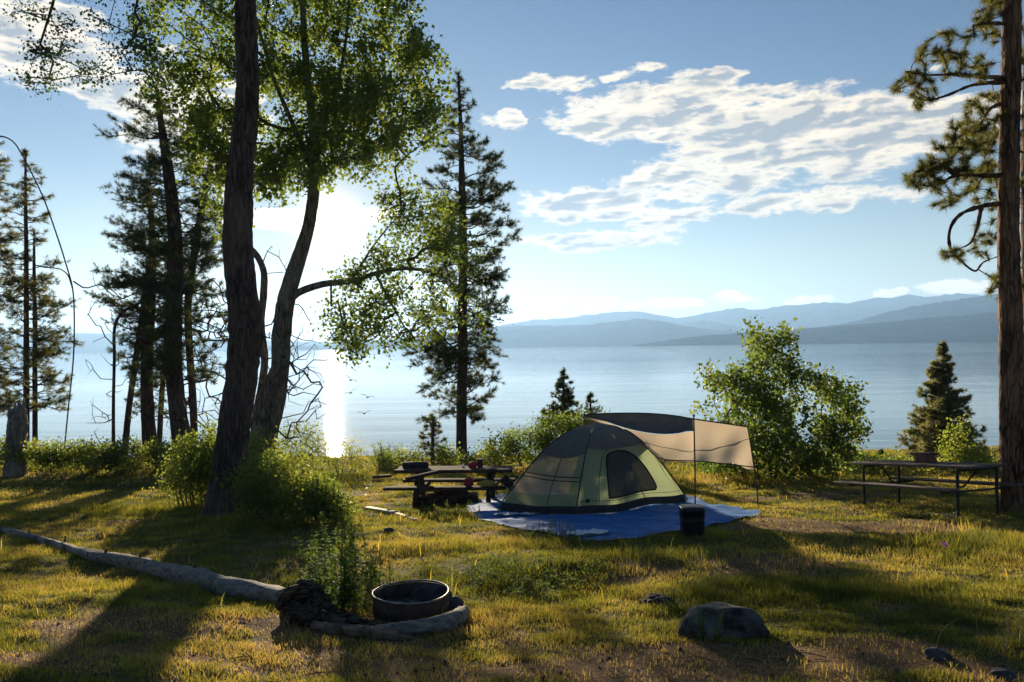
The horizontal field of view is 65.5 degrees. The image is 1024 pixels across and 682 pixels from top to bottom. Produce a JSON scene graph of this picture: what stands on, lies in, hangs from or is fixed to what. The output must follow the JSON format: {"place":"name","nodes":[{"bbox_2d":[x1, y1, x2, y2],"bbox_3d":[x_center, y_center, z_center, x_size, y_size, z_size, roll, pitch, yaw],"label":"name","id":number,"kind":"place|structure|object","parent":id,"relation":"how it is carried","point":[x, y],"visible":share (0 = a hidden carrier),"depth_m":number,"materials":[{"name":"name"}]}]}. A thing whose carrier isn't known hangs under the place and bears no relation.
{"place":"outdoors","nodes":[
{"label":"outdoors","id":0,"kind":"place"},
{"bbox_2d":[226,318,744,350],"bbox_3d":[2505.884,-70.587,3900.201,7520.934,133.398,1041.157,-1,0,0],"label":"mountain range","id":1,"kind":"structure","parent":0,"point":[637,331],"depth_m":3579.66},
{"bbox_2d":[0,293,980,353],"bbox_3d":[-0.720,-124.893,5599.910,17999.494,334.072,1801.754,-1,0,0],"label":"mountain range","id":2,"kind":"structure","parent":0,"point":[814,315],"depth_m":5357.01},
{"bbox_2d":[0,341,998,457],"bbox_3d":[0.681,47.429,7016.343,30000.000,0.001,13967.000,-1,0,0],"label":"lake water","id":3,"kind":"structure","parent":0,"point":[643,379],"depth_m":117.37,"materials":[{"name":"teal liquid"}]},
{"bbox_2d":[0,445,1023,681],"bbox_3d":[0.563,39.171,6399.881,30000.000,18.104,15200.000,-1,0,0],"label":"ground","id":4,"kind":"structure","parent":0,"point":[623,674],"depth_m":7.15,"materials":[{"name":"green plant"}]},
{"bbox_2d":[0,397,28,476],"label":"tree stump","id":5,"kind":"object","parent":4,"relation":"on","point":[17,425],"visible":0.88,"depth_m":26.21,"materials":[{"name":"grey wood"}]},
{"bbox_2d":[0,139,35,414],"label":"pine tree","id":6,"kind":"object","parent":4,"relation":"on","point":[3,352],"visible":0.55,"depth_m":30.44,"materials":[{"name":"green plant"}]},
{"bbox_2d":[0,427,39,470],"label":"bank shrub","id":7,"kind":"object","parent":4,"relation":"on","point":[3,447],"visible":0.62,"depth_m":26.10,"materials":[{"name":"green plant"}]},
{"bbox_2d":[0,147,84,448],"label":"pine tree","id":8,"kind":"object","parent":4,"relation":"on","point":[26,352],"visible":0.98,"depth_m":29.89,"materials":[{"name":"green plant"}]},
{"bbox_2d":[13,228,71,445],"bbox_3d":[-18.180,-0.015,30.805,2.137,8.903,2.340,-1,0,-33],"label":"pine tree","id":9,"kind":"object","parent":4,"relation":"on","point":[34,402],"visible":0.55,"depth_m":30.75,"materials":[{"name":"green plant"}]},
{"bbox_2d":[20,436,83,474],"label":"bank shrub","id":10,"kind":"object","parent":4,"relation":"on","point":[45,454],"visible":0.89,"depth_m":26.53,"materials":[{"name":"green plant"}]},
{"bbox_2d":[0,585,103,666],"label":"grass stalks","id":11,"kind":"object","parent":4,"relation":"on","point":[55,633],"depth_m":5.73,"materials":[{"name":"plant"}]},
{"bbox_2d":[0,136,126,442],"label":"dead tree","id":12,"kind":"object","parent":4,"relation":"on","point":[69,276],"visible":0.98,"depth_m":27.98,"materials":[{"name":"wood"}]},
{"bbox_2d":[44,433,100,471],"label":"bank shrub","id":13,"kind":"object","parent":4,"relation":"on","point":[72,451],"visible":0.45,"depth_m":26.97,"materials":[{"name":"green plant"}]},
{"bbox_2d":[64,435,129,477],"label":"bank shrub","id":14,"kind":"object","parent":4,"relation":"on","point":[95,462],"visible":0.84,"depth_m":26.25,"materials":[{"name":"green plant"}]},
{"bbox_2d":[85,273,147,448],"bbox_3d":[-14.930,0.825,29.892,2.801,6.906,2.205,-1,0,0],"label":"dead tree","id":15,"kind":"object","parent":4,"relation":"on","point":[114,365],"visible":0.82,"depth_m":29.95,"materials":[{"name":"brown plant"}]},
{"bbox_2d":[92,433,152,473],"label":"bank shrub","id":16,"kind":"object","parent":4,"relation":"on","point":[126,449],"visible":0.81,"depth_m":26.37,"materials":[{"name":"green plant"}]},
{"bbox_2d":[112,252,157,453],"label":"pine tree","id":17,"kind":"object","parent":4,"relation":"on","point":[127,420],"visible":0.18,"depth_m":31.10,"materials":[{"name":"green plant"}]},
{"bbox_2d":[2,0,269,517],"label":"tree","id":18,"kind":"object","parent":4,"relation":"on","point":[244,343],"visible":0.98,"depth_m":15.17,"materials":[{"name":"green plant"}]},
{"bbox_2d":[92,177,188,446],"bbox_3d":[-14.271,-0.946,30.889,3.739,10.793,4.062,-1,0,0],"label":"pine tree","id":19,"kind":"object","parent":4,"relation":"on","point":[147,406],"visible":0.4,"depth_m":30.55,"materials":[{"name":"green plant"}]},
{"bbox_2d":[120,430,173,472],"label":"bank shrub","id":20,"kind":"object","parent":4,"relation":"on","point":[153,448],"visible":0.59,"depth_m":26.71,"materials":[{"name":"green plant"}]},
{"bbox_2d":[81,81,227,449],"bbox_3d":[-12.962,-2.713,30.080,5.493,14.436,5.457,-1,0,0],"label":"pine tree","id":21,"kind":"object","parent":4,"relation":"on","point":[176,279],"visible":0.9,"depth_m":29.46,"materials":[{"name":"green plant"}]},
{"bbox_2d":[143,440,197,472],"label":"bank shrub","id":22,"kind":"object","parent":4,"relation":"on","point":[158,454],"visible":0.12,"depth_m":26.42,"materials":[{"name":"green plant"}]},
{"bbox_2d":[140,271,202,444],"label":"pine tree","id":23,"kind":"object","parent":4,"relation":"on","point":[160,423],"visible":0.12,"depth_m":31.92,"materials":[{"name":"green plant"}]},
{"bbox_2d":[0,525,345,626],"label":"fallen log","id":24,"kind":"object","parent":4,"relation":"on","point":[292,601],"visible":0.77,"depth_m":8.41,"materials":[{"name":"grey wood"}]},
{"bbox_2d":[124,125,258,443],"bbox_3d":[-12.097,-2.102,30.599,4.728,12.946,5.994,-1,0,-32],"label":"pine tree","id":25,"kind":"object","parent":4,"relation":"on","point":[193,401],"visible":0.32,"depth_m":30.68,"materials":[{"name":"green plant"}]},
{"bbox_2d":[137,405,281,507],"bbox_3d":[-6.515,2.704,17.691,3.364,2.459,3.372,-1,0,0],"label":"shrub","id":26,"kind":"object","parent":4,"relation":"on","point":[190,469],"visible":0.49,"depth_m":17.21,"materials":[{"name":"green plant"}]},
{"bbox_2d":[176,246,328,444],"bbox_3d":[-7.810,0.760,23.501,4.749,7.278,3.170,-1,0,0],"label":"dead tree","id":27,"kind":"object","parent":4,"relation":"on","point":[264,367],"visible":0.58,"depth_m":23.51,"materials":[{"name":"brown plant"}]},
{"bbox_2d":[210,434,367,528],"bbox_3d":[-4.115,2.636,14.510,3.455,2.061,2.496,-1,0,39],"label":"shrub","id":28,"kind":"object","parent":4,"relation":"on","point":[276,492],"visible":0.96,"depth_m":13.78,"materials":[{"name":"green plant"}]},
{"bbox_2d":[263,414,337,472],"bbox_3d":[-6.488,3.163,24.079,2.338,2.065,3.421,-1,0,-20],"label":"shrub","id":29,"kind":"object","parent":4,"relation":"on","point":[305,441],"visible":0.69,"depth_m":23.77,"materials":[{"name":"green plant"}]},
{"bbox_2d":[294,528,320,568],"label":"weed plant","id":30,"kind":"object","parent":4,"relation":"on","point":[306,559],"visible":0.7,"depth_m":10.13,"materials":[{"name":"green plant"}]},
{"bbox_2d":[126,0,513,454],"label":"tree","id":31,"kind":"object","parent":4,"relation":"on","point":[360,107],"visible":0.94,"depth_m":22.24,"materials":[{"name":"green plant"}]},
{"bbox_2d":[296,546,350,592],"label":"weed plant","id":32,"kind":"object","parent":4,"relation":"on","point":[325,571],"visible":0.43,"depth_m":8.87,"materials":[{"name":"green plant"}]},
{"bbox_2d":[317,508,370,573],"bbox_3d":[-2.050,2.480,9.839,0.581,0.895,0.590,-1,0,35],"label":"weed plant","id":33,"kind":"object","parent":4,"relation":"on","point":[353,536],"visible":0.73,"depth_m":9.80,"materials":[{"name":"green plant"}]},
{"bbox_2d":[308,601,379,626],"bbox_3d":[-1.515,2.518,7.285,0.857,0.190,0.166,-1,0,27],"label":"driftwood slab","id":34,"kind":"object","parent":4,"relation":"on","point":[351,618],"depth_m":7.22,"materials":[{"name":"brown wood"}]},
{"bbox_2d":[310,539,379,611],"bbox_3d":[-1.678,2.316,7.783,0.622,0.734,0.762,-1,0,-28],"label":"weed plant","id":35,"kind":"object","parent":4,"relation":"on","point":[346,590],"visible":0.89,"depth_m":7.71,"materials":[{"name":"green plant"}]},
{"bbox_2d":[315,429,382,475],"bbox_3d":[-5.207,3.566,24.934,2.224,1.576,2.292,-1,0,0],"label":"shrub","id":36,"kind":"object","parent":4,"relation":"on","point":[355,461],"visible":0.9,"depth_m":24.86,"materials":[{"name":"green plant"}]},
{"bbox_2d":[311,620,411,640],"bbox_3d":[-1.309,2.490,6.836,0.973,0.130,0.142,-1,0,22],"label":"driftwood slab","id":37,"kind":"object","parent":4,"relation":"on","point":[357,630],"depth_m":6.78,"materials":[{"name":"grey wood"}]},
{"bbox_2d":[338,551,393,590],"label":"weed plant","id":38,"kind":"object","parent":4,"relation":"on","point":[374,578],"visible":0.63,"depth_m":8.77,"materials":[{"name":"green plant"}]},
{"bbox_2d":[364,506,396,513],"bbox_3d":[-2.639,3.388,15.940,0.140,0.161,1.232,-1,0,-35],"label":"plank","id":39,"kind":"object","parent":4,"relation":"on","point":[389,511],"visible":0.83,"depth_m":15.81,"materials":[{"name":"beige wood"}]},
{"bbox_2d":[364,442,397,465],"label":"shrub","id":40,"kind":"object","parent":4,"relation":"on","point":[380,453],"visible":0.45,"depth_m":27.93,"materials":[{"name":"green plant"}]},
{"bbox_2d":[372,474,391,477],"bbox_3d":[-3.815,3.967,23.351,0.537,0.077,0.180,-1,0,-24],"label":"plank","id":41,"kind":"object","parent":4,"relation":"on","point":[382,476],"visible":1,"depth_m":23.28,"materials":[{"name":"brown wood"}]},
{"bbox_2d":[367,440,406,468],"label":"bank shrub","id":42,"kind":"object","parent":4,"relation":"on","point":[389,461],"visible":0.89,"depth_m":27.08,"materials":[{"name":"green plant"}]},
{"bbox_2d":[394,512,418,520],"bbox_3d":[-1.981,3.273,14.840,0.090,0.169,1.322,-1,0,-24],"label":"plank","id":43,"kind":"object","parent":4,"relation":"on","point":[408,516],"visible":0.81,"depth_m":14.67,"materials":[{"name":"beige wood"}]},
{"bbox_2d":[385,441,433,467],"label":"bank shrub","id":44,"kind":"object","parent":4,"relation":"on","point":[414,454],"visible":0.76,"depth_m":27.23,"materials":[{"name":"green plant"}]},
{"bbox_2d":[371,579,449,622],"bbox_3d":[-0.984,2.569,7.757,0.758,0.286,0.758,-1,0,0],"label":"fire ring","id":45,"kind":"object","parent":4,"relation":"on","point":[393,601],"visible":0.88,"depth_m":7.55,"materials":[{"name":"metal"}]},
{"bbox_2d":[374,605,470,635],"bbox_3d":[-0.718,2.526,7.126,0.985,0.206,0.399,-1,0,-37],"label":"log","id":46,"kind":"object","parent":4,"relation":"on","point":[454,618],"visible":0.8,"depth_m":6.96,"materials":[{"name":"grey wood"}]},
{"bbox_2d":[411,584,450,601],"bbox_3d":[-0.804,2.639,8.030,0.434,0.391,0.199,-1,0,0],"label":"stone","id":47,"kind":"object","parent":4,"relation":"on","point":[425,592],"visible":0.34,"depth_m":7.98,"materials":[{"name":"grey stone"}]},
{"bbox_2d":[418,495,443,504],"bbox_3d":[-1.804,3.479,17.355,0.636,0.200,0.222,-1,0,-9],"label":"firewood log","id":48,"kind":"object","parent":4,"relation":"on","point":[438,499],"visible":0.82,"depth_m":17.28,"materials":[{"name":"brown wood"}]},
{"bbox_2d":[417,413,446,463],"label":"conifer tree","id":49,"kind":"object","parent":4,"relation":"on","point":[434,432],"visible":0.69,"depth_m":28.45,"materials":[{"name":"green plant"}]},
{"bbox_2d":[421,502,472,511],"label":"weed plant","id":50,"kind":"object","parent":4,"relation":"on","point":[471,504],"visible":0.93,"depth_m":15.98,"materials":[{"name":"green plant"}]},
{"bbox_2d":[426,437,467,465],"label":"bank shrub","id":51,"kind":"object","parent":4,"relation":"on","point":[444,457],"visible":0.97,"depth_m":26.91,"materials":[{"name":"green plant"}]},
{"bbox_2d":[383,466,514,506],"bbox_3d":[-1.330,3.253,17.685,2.720,0.909,1.740,-1,0,3],"label":"picnic table","id":52,"kind":"object","parent":4,"relation":"on","point":[425,483],"visible":0.84,"depth_m":17.25,"materials":[{"name":"brown wood"}]},
{"bbox_2d":[402,462,428,467],"bbox_3d":[-2.161,2.775,17.841,0.580,0.146,0.153,-1,0,0],"label":"stove","id":53,"kind":"object","parent":52,"relation":"on","point":[415,464],"visible":1,"depth_m":17.78,"materials":[{"name":"black metal"}]},
{"bbox_2d":[405,470,439,480],"bbox_3d":[-1.903,2.859,16.950,0.766,0.156,0.120,-1,0,-32],"label":"plank","id":54,"kind":"object","parent":52,"relation":"on","point":[421,475],"visible":1,"depth_m":16.89,"materials":[{"name":"brown wood"}]},
{"bbox_2d":[464,477,473,486],"bbox_3d":[-0.920,2.996,16.943,0.222,0.192,0.173,-1,0,0],"label":"stuff sack","id":55,"kind":"object","parent":52,"relation":"on","point":[468,481],"visible":1,"depth_m":16.89,"materials":[{"name":"red fabric"}]},
{"bbox_2d":[475,458,482,467],"bbox_3d":[-0.723,2.713,17.710,0.166,0.200,0.126,-1,0,30],"label":"mug","id":56,"kind":"object","parent":52,"relation":"on","point":[479,461],"visible":1,"depth_m":17.65,"materials":[{"name":"grey ceramic"}]},
{"bbox_2d":[477,480,495,486],"bbox_3d":[-0.546,3.020,16.923,0.403,0.131,0.185,-1,0,0],"label":"stuff sack","id":57,"kind":"object","parent":52,"relation":"on","point":[485,483],"visible":1,"depth_m":16.86,"materials":[{"name":"green fabric"}]},
{"bbox_2d":[441,596,461,610],"bbox_3d":[-0.622,2.638,7.905,0.290,0.216,0.211,-1,0,0],"label":"stone","id":58,"kind":"object","parent":4,"relation":"on","point":[452,602],"visible":0.27,"depth_m":7.84,"materials":[{"name":"grey stone"}]},
{"bbox_2d":[427,492,477,500],"bbox_3d":[-1.359,3.568,18.162,1.168,0.246,0.240,-1,0,-5],"label":"firewood log","id":59,"kind":"object","parent":4,"relation":"on","point":[469,493],"visible":0.17,"depth_m":18.11,"materials":[{"name":"brown wood"}]},
{"bbox_2d":[401,70,523,461],"bbox_3d":[-1.942,-2.704,29.142,4.912,14.540,3.976,-1,0,29],"label":"pine tree","id":60,"kind":"object","parent":4,"relation":"on","point":[459,358],"visible":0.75,"depth_m":28.77,"materials":[{"name":"green plant"}]},
{"bbox_2d":[447,495,477,504],"bbox_3d":[-1.085,3.486,17.451,0.682,0.246,0.245,-1,0,-9],"label":"firewood log","id":61,"kind":"object","parent":4,"relation":"on","point":[456,499],"visible":0.77,"depth_m":17.37,"materials":[{"name":"brown wood"}]},
{"bbox_2d":[433,490,467,496],"bbox_3d":[-1.353,3.351,17.553,0.757,0.197,0.198,-1,0,-7],"label":"firewood log","id":62,"kind":"object","parent":61,"relation":"on","point":[445,493],"visible":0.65,"depth_m":17.48,"materials":[{"name":"brown wood"}]},
{"bbox_2d":[443,504,499,518],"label":"weed plant","id":63,"kind":"object","parent":4,"relation":"on","point":[467,511],"visible":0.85,"depth_m":14.77,"materials":[{"name":"green plant"}]},
{"bbox_2d":[457,442,490,465],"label":"bank shrub","id":64,"kind":"object","parent":4,"relation":"on","point":[476,455],"visible":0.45,"depth_m":27.17,"materials":[{"name":"green plant"}]},
{"bbox_2d":[478,426,525,467],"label":"bank shrub","id":65,"kind":"object","parent":4,"relation":"on","point":[493,455],"visible":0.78,"depth_m":26.07,"materials":[{"name":"green plant"}]},
{"bbox_2d":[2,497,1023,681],"bbox_3d":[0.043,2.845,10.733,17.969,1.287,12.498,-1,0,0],"label":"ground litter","id":66,"kind":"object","parent":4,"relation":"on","point":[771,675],"visible":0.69,"depth_m":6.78,"materials":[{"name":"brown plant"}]},
{"bbox_2d":[434,547,607,598],"bbox_3d":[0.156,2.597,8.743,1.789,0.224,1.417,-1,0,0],"label":"ground cover","id":67,"kind":"object","parent":4,"relation":"on","point":[528,577],"visible":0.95,"depth_m":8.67,"materials":[{"name":"green plant"}]},
{"bbox_2d":[495,418,554,467],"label":"bank shrub","id":68,"kind":"object","parent":4,"relation":"on","point":[528,457],"visible":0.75,"depth_m":26.06,"materials":[{"name":"green plant"}]},
{"bbox_2d":[522,520,541,539],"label":"weed plant","id":69,"kind":"object","parent":4,"relation":"on","point":[533,534],"visible":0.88,"depth_m":11.76,"materials":[{"name":"green plant"}]},
{"bbox_2d":[541,514,558,540],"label":"weed plant","id":70,"kind":"object","parent":4,"relation":"on","point":[550,533],"visible":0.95,"depth_m":11.73,"materials":[{"name":"green plant"}]},
{"bbox_2d":[528,406,583,447],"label":"bank shrub","id":71,"kind":"object","parent":4,"relation":"on","point":[553,427],"visible":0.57,"depth_m":26.05,"materials":[{"name":"green plant"}]},
{"bbox_2d":[539,367,582,428],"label":"conifer tree","id":72,"kind":"object","parent":4,"relation":"on","point":[567,396],"visible":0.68,"depth_m":29.91,"materials":[{"name":"green plant"}]},
{"bbox_2d":[559,518,576,542],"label":"weed plant","id":73,"kind":"object","parent":4,"relation":"on","point":[560,537],"visible":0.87,"depth_m":11.42,"materials":[{"name":"green plant"}]},
{"bbox_2d":[561,402,610,431],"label":"bank shrub","id":74,"kind":"object","parent":4,"relation":"on","point":[587,422],"visible":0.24,"depth_m":26.21,"materials":[{"name":"green plant"}]},
{"bbox_2d":[581,392,600,418],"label":"conifer tree","id":75,"kind":"object","parent":4,"relation":"on","point":[588,398],"visible":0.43,"depth_m":29.47,"materials":[{"name":"green plant"}]},
{"bbox_2d":[468,494,759,540],"bbox_3d":[1.814,3.201,15.158,5.517,0.819,8.047,-1,0,0],"label":"tarp","id":76,"kind":"object","parent":4,"relation":"on","point":[647,519],"visible":0.63,"depth_m":13.79,"materials":[{"name":"blue plastic"}]},
{"bbox_2d":[500,475,515,490],"bbox_3d":[0.018,3.218,17.445,0.545,0.580,0.188,-1,0,-14],"label":"backpack","id":77,"kind":"object","parent":76,"relation":"on","point":[507,481],"visible":0.52,"depth_m":17.36,"materials":[{"name":"black fabric"}]},
{"bbox_2d":[493,512,540,514],"bbox_3d":[0.093,3.170,14.641,0.892,0.072,0.299,-1,0,0],"label":"plastic sheet","id":78,"kind":"object","parent":76,"relation":"on","point":[511,513],"visible":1,"depth_m":14.60,"materials":[{"name":"plastic"}]},
{"bbox_2d":[566,528,610,534],"bbox_3d":[1.111,2.825,11.801,0.692,0.070,0.379,-1,0,0],"label":"plastic sheet","id":79,"kind":"object","parent":76,"relation":"on","point":[593,531],"visible":0.91,"depth_m":11.82,"materials":[{"name":"blue plastic"}]},
{"bbox_2d":[498,412,758,514],"bbox_3d":[1.376,2.581,16.622,7.037,2.252,4.484,-1,0,31],"label":"dome tent","id":80,"kind":"object","parent":4,"relation":"on","point":[599,466],"visible":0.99,"depth_m":15.85,"materials":[{"name":"green fabric"}]},
{"bbox_2d":[606,450,656,498],"bbox_3d":[2.289,2.616,15.861,0.381,0.888,1.712,-1,0,42],"label":"window","id":81,"kind":"structure","parent":80,"relation":"in","point":[627,475],"depth_m":15.86,"materials":[{"name":"fabric"}]},
{"bbox_2d":[639,593,673,606],"bbox_3d":[1.401,2.530,7.719,0.328,0.150,0.305,-1,0,36],"label":"boulder","id":82,"kind":"object","parent":4,"relation":"on","point":[652,598],"visible":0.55,"depth_m":7.65,"materials":[{"name":"stone"}]},
{"bbox_2d":[662,592,676,612],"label":"weed plant","id":83,"kind":"object","parent":4,"relation":"on","point":[665,602],"visible":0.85,"depth_m":7.48,"materials":[{"name":"green plant"}]},
{"bbox_2d":[678,504,705,536],"bbox_3d":[2.573,2.567,11.381,0.392,0.415,0.352,-1,0,0],"label":"storage bin","id":84,"kind":"object","parent":4,"relation":"on","point":[692,518],"visible":1,"depth_m":11.23,"materials":[{"name":"black plastic"}]},
{"bbox_2d":[680,540,732,559],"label":"weed plant","id":85,"kind":"object","parent":4,"relation":"on","point":[706,556],"visible":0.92,"depth_m":9.71,"materials":[{"name":"green plant"}]},
{"bbox_2d":[695,601,724,642],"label":"weed plant","id":86,"kind":"object","parent":4,"relation":"on","point":[703,633],"visible":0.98,"depth_m":6.29,"materials":[{"name":"green plant"}]},
{"bbox_2d":[696,462,740,473],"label":"bank shrub","id":87,"kind":"object","parent":4,"relation":"on","point":[706,465],"visible":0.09,"depth_m":23.71,"materials":[{"name":"green plant"}]},
{"bbox_2d":[678,601,769,640],"bbox_3d":[1.738,2.362,6.578,0.759,0.355,0.524,-1,0,0],"label":"boulder","id":88,"kind":"object","parent":4,"relation":"on","point":[740,622],"visible":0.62,"depth_m":6.46,"materials":[{"name":"stone"}]},
{"bbox_2d":[689,315,874,482],"bbox_3d":[7.745,1.840,22.341,6.403,5.065,4.536,-1,0,-17],"label":"shrub","id":89,"kind":"object","parent":4,"relation":"on","point":[835,443],"visible":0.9,"depth_m":21.55,"materials":[{"name":"green plant"}]},
{"bbox_2d":[777,556,819,579],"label":"weed plant","id":90,"kind":"object","parent":4,"relation":"on","point":[799,567],"visible":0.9,"depth_m":8.81,"materials":[{"name":"green plant"}]},
{"bbox_2d":[828,444,882,474],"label":"bank shrub","id":91,"kind":"object","parent":4,"relation":"on","point":[855,466],"visible":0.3,"depth_m":24.31,"materials":[{"name":"green plant"}]},
{"bbox_2d":[867,449,923,472],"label":"bank shrub","id":92,"kind":"object","parent":4,"relation":"on","point":[886,468],"visible":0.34,"depth_m":24.05,"materials":[{"name":"green plant"}]},
{"bbox_2d":[833,460,1022,518],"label":"picnic table","id":93,"kind":"object","parent":4,"relation":"on","point":[964,466],"visible":0.95,"depth_m":13.85,"materials":[{"name":"brown wood"}]},
{"bbox_2d":[913,452,935,462],"bbox_3d":[7.489,2.114,14.452,0.240,0.212,0.295,-1,0,-17],"label":"box","id":94,"kind":"object","parent":93,"relation":"on","point":[924,457],"visible":1,"depth_m":14.34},
{"bbox_2d":[924,646,951,660],"bbox_3d":[3.113,2.303,5.823,0.189,0.124,0.156,-1,0,15],"label":"stone","id":95,"kind":"object","parent":4,"relation":"on","point":[934,653],"visible":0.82,"depth_m":5.78,"materials":[{"name":"grey stone"}]},
{"bbox_2d":[894,338,992,467],"bbox_3d":[13.317,1.995,24.909,2.813,4.206,2.709,-1,0,-41],"label":"conifer tree","id":96,"kind":"object","parent":4,"relation":"on","point":[948,401],"visible":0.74,"depth_m":24.64,"materials":[{"name":"green plant"}]},
{"bbox_2d":[887,0,1023,512],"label":"pine tree","id":97,"kind":"object","parent":4,"relation":"on","point":[1007,277],"visible":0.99,"depth_m":13.55,"materials":[{"name":"green plant"}]},
{"bbox_2d":[932,413,999,476],"bbox_3d":[13.086,3.038,22.892,2.410,1.867,1.957,-1,0,0],"label":"shrub","id":98,"kind":"object","parent":4,"relation":"on","point":[947,457],"visible":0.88,"depth_m":22.78,"materials":[{"name":"green plant"}]},
{"bbox_2d":[936,601,1023,657],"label":"grass stalks","id":99,"kind":"object","parent":4,"relation":"on","point":[998,635],"depth_m":5.92,"materials":[{"name":"plant"}]},
{"bbox_2d":[971,453,999,472],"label":"bank shrub","id":100,"kind":"object","parent":4,"relation":"on","point":[998,460],"visible":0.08,"depth_m":24.02,"materials":[{"name":"green plant"}]},
{"bbox_2d":[957,0,1023,329],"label":"pine tree","id":101,"kind":"object","parent":4,"relation":"on","point":[990,192],"visible":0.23,"depth_m":18.72,"materials":[{"name":"green plant"}]},
{"bbox_2d":[990,667,1018,679],"bbox_3d":[3.318,2.244,5.357,0.173,0.072,0.144,-1,0,41],"label":"stone","id":102,"kind":"object","parent":4,"relation":"on","point":[1004,672],"visible":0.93,"depth_m":5.33,"materials":[{"name":"grey stone"}]},
{"bbox_2d":[0,0,1023,341],"label":"sky","id":103,"kind":"structure","parent":0,"point":[671,158],"materials":[{"name":"blue"}]},
{"bbox_2d":[681,320,765,331],"bbox_3d":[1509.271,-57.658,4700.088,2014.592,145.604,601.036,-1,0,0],"label":"hills","id":104,"kind":"structure","parent":0,"point":[705,324],"depth_m":4638.11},
{"bbox_2d":[613,294,997,345],"bbox_3d":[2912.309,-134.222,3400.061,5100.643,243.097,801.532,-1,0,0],"label":"hills","id":105,"kind":"structure","parent":0,"point":[972,305],"depth_m":3313.55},
{"bbox_2d":[633,312,998,345],"bbox_3d":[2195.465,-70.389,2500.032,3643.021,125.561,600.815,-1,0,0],"label":"hills","id":106,"kind":"structure","parent":0,"point":[978,327],"depth_m":2335.57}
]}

